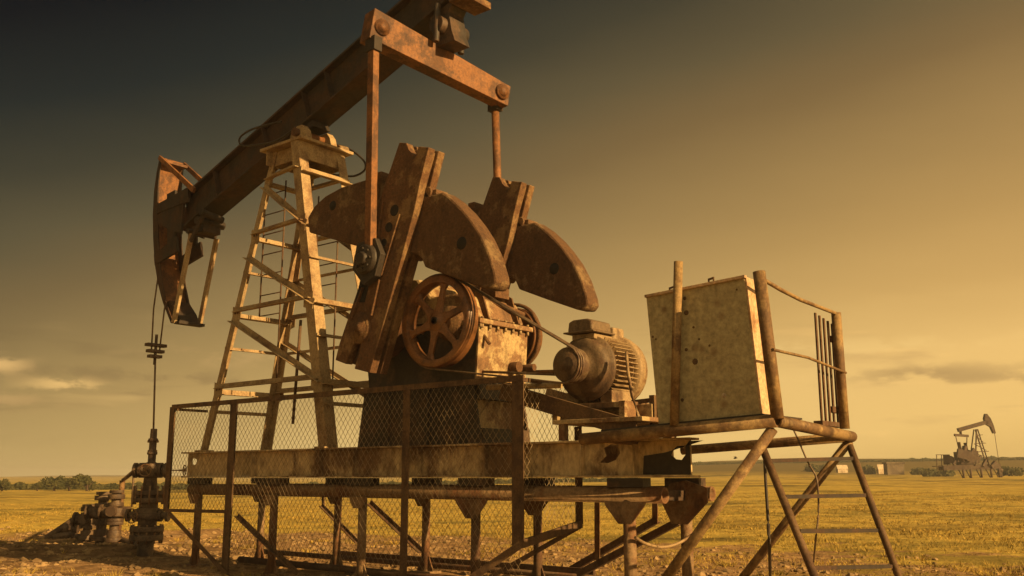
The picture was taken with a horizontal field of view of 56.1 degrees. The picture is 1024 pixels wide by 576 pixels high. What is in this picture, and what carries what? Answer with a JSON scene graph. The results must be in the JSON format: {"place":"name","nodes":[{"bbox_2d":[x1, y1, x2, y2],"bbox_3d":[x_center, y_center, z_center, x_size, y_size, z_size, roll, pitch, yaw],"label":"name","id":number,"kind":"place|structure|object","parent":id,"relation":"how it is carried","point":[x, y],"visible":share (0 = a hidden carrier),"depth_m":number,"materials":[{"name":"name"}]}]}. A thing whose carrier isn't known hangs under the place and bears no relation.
{"place":"outdoors","nodes":[
{"label":"outdoors","id":0,"kind":"place"},
{"bbox_2d":[0,457,1023,575],"bbox_3d":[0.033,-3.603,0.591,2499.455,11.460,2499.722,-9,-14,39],"label":"ground","id":1,"kind":"structure","parent":0,"point":[795,478],"depth_m":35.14,"materials":[{"name":"yellow plant"}]},
{"bbox_2d":[0,478,12,490],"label":"scrub tree","id":2,"kind":"object","parent":1,"relation":"on","point":[5,484],"visible":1,"depth_m":119.56,"materials":[{"name":"green plant"}]},
{"bbox_2d":[31,481,42,490],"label":"scrub tree","id":3,"kind":"object","parent":1,"relation":"on","point":[38,484],"visible":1,"depth_m":121.41,"materials":[{"name":"green plant"}]},
{"bbox_2d":[41,475,66,490],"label":"scrub tree","id":4,"kind":"object","parent":1,"relation":"on","point":[52,482],"visible":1,"depth_m":122.09,"materials":[{"name":"green plant"}]},
{"bbox_2d":[62,478,76,490],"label":"scrub tree","id":5,"kind":"object","parent":1,"relation":"on","point":[69,483],"visible":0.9,"depth_m":123.10,"materials":[{"name":"green plant"}]},
{"bbox_2d":[72,473,98,490],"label":"scrub tree","id":6,"kind":"object","parent":1,"relation":"on","point":[81,480],"visible":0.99,"depth_m":123.70,"materials":[{"name":"green plant"}]},
{"bbox_2d":[44,471,137,546],"bbox_3d":[-10.087,5.638,24.676,1.719,2.100,7.912,9,-14,-37],"label":"valve manifold","id":7,"kind":"object","parent":1,"relation":"on","point":[101,514],"visible":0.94,"depth_m":25.01,"materials":[{"name":"metal"}]},
{"bbox_2d":[0,481,188,489],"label":"scrub","id":8,"kind":"object","parent":1,"relation":"on","point":[25,486],"visible":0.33,"depth_m":133.51,"materials":[{"name":"green plant"}]},
{"bbox_2d":[124,429,186,556],"bbox_3d":[-7.946,4.596,21.411,1.230,2.880,0.767,5,-12,-23],"label":"wellhead","id":9,"kind":"object","parent":1,"relation":"on","point":[147,515],"visible":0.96,"depth_m":21.15,"materials":[{"name":"metal"}]},
{"bbox_2d":[163,375,582,575],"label":"guard fence","id":10,"kind":"object","parent":1,"relation":"on","point":[520,541],"visible":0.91,"depth_m":15.07,"materials":[{"name":"orange metal"}]},
{"bbox_2d":[180,478,715,575],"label":"steel trestle","id":11,"kind":"object","parent":1,"relation":"on","point":[684,501],"visible":0.87,"depth_m":15.42,"materials":[{"name":"brown metal"}]},
{"bbox_2d":[144,0,702,477],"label":"pump jack","id":12,"kind":"object","parent":11,"relation":"on","point":[398,222],"visible":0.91,"depth_m":16.35,"materials":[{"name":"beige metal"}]},
{"bbox_2d":[238,121,296,146],"bbox_3d":[-5.056,-3.157,19.823,1.868,0.487,0.151,-9,-14,39],"label":"loose cable","id":13,"kind":"object","parent":12,"relation":"attached to","point":[264,125],"visible":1,"depth_m":19.83,"materials":[{"name":"black rubber"}]},
{"bbox_2d":[331,144,365,176],"bbox_3d":[-3.511,-2.656,19.860,1.340,0.838,0.144,-6,-13,28],"label":"loose cable","id":14,"kind":"object","parent":12,"relation":"attached to","point":[361,158],"visible":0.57,"depth_m":19.62,"materials":[{"name":"black rubber"}]},
{"bbox_2d":[553,318,647,415],"bbox_3d":[1.305,1.223,13.947,1.275,1.494,1.730,-3,-11,13],"label":"electric motor","id":15,"kind":"object","parent":12,"relation":"attached to","point":[615,367],"visible":0.85,"depth_m":13.74,"materials":[{"name":"beige paint"}]},
{"bbox_2d":[634,534,690,548],"bbox_3d":[2.045,3.412,12.931,0.092,0.194,1.398,-10,-15,41],"label":"slack rope","id":16,"kind":"object","parent":11,"relation":"attached to","point":[658,546],"visible":0.94,"depth_m":12.87,"materials":[{"name":"beige fabric"}]},
{"bbox_2d":[289,478,606,484],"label":"scrub","id":17,"kind":"object","parent":1,"relation":"on","point":[501,481],"visible":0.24,"depth_m":163.80,"materials":[{"name":"green plant"}]},
{"bbox_2d":[0,526,1023,575],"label":"rubble","id":18,"kind":"object","parent":1,"relation":"on","point":[172,572],"visible":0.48,"depth_m":20.27,"materials":[{"name":"stone"}]},
{"bbox_2d":[578,261,901,575],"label":"service platform","id":19,"kind":"structure","parent":1,"relation":"on","point":[825,431],"depth_m":11.57,"materials":[{"name":"brown metal"}]},
{"bbox_2d":[644,275,769,423],"bbox_3d":[2.328,0.763,11.560,1.488,1.797,0.290,-9,-14,39],"label":"control cabinet","id":20,"kind":"object","parent":19,"relation":"on","point":[722,371],"visible":0.91,"depth_m":11.38,"materials":[{"name":"beige metal"}]},
{"bbox_2d":[763,461,771,575],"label":"hanging cable","id":21,"kind":"object","parent":19,"relation":"hanging from","point":[768,524],"visible":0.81,"depth_m":11.46,"materials":[{"name":"black rubber"}]},
{"bbox_2d":[793,431,818,562],"bbox_3d":[4.364,3.326,14.399,0.326,2.435,6.660,-3,-12,15],"label":"hanging cable","id":22,"kind":"object","parent":19,"relation":"hanging from","point":[817,524],"visible":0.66,"depth_m":11.74,"materials":[{"name":"rubber"}]},
{"bbox_2d":[803,464,824,471],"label":"bush","id":23,"kind":"object","parent":1,"relation":"on","point":[817,468],"visible":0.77,"depth_m":228.86,"materials":[{"name":"green plant"}]},
{"bbox_2d":[836,465,847,472],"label":"shed","id":24,"kind":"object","parent":1,"relation":"on","point":[841,468],"visible":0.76,"depth_m":222.85,"materials":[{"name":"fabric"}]},
{"bbox_2d":[692,456,1023,464],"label":"scrub","id":25,"kind":"object","parent":1,"relation":"on","point":[882,460],"visible":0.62,"depth_m":302.34,"materials":[{"name":"green plant"}]},
{"bbox_2d":[861,464,876,474],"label":"bush","id":26,"kind":"object","parent":1,"relation":"on","point":[868,469],"visible":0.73,"depth_m":213.16,"materials":[{"name":"green plant"}]},
{"bbox_2d":[876,464,883,473],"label":"shed","id":27,"kind":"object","parent":1,"relation":"on","point":[880,469],"visible":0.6,"depth_m":215.67,"materials":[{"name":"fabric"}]},
{"bbox_2d":[882,462,904,474],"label":"shed","id":28,"kind":"structure","parent":1,"relation":"on","point":[893,468],"depth_m":209.50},
{"bbox_2d":[910,467,924,474],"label":"bush","id":29,"kind":"object","parent":1,"relation":"on","point":[916,471],"visible":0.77,"depth_m":205.97,"materials":[{"name":"green plant"}]},
{"bbox_2d":[920,468,955,476],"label":"bush","id":30,"kind":"object","parent":1,"relation":"on","point":[926,472],"visible":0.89,"depth_m":179.16,"materials":[{"name":"green plant"}]},
{"bbox_2d":[932,414,1002,477],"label":"pump jack","id":31,"kind":"object","parent":1,"relation":"on","point":[964,458],"visible":0.86,"depth_m":141.46,"materials":[{"name":"metal"}]},
{"bbox_2d":[996,466,1023,475],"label":"bush","id":32,"kind":"object","parent":1,"relation":"on","point":[1015,471],"visible":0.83,"depth_m":165.68,"materials":[{"name":"green plant"}]},
{"bbox_2d":[0,0,1023,476],"label":"sky","id":33,"kind":"structure","parent":0,"point":[866,157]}
]}

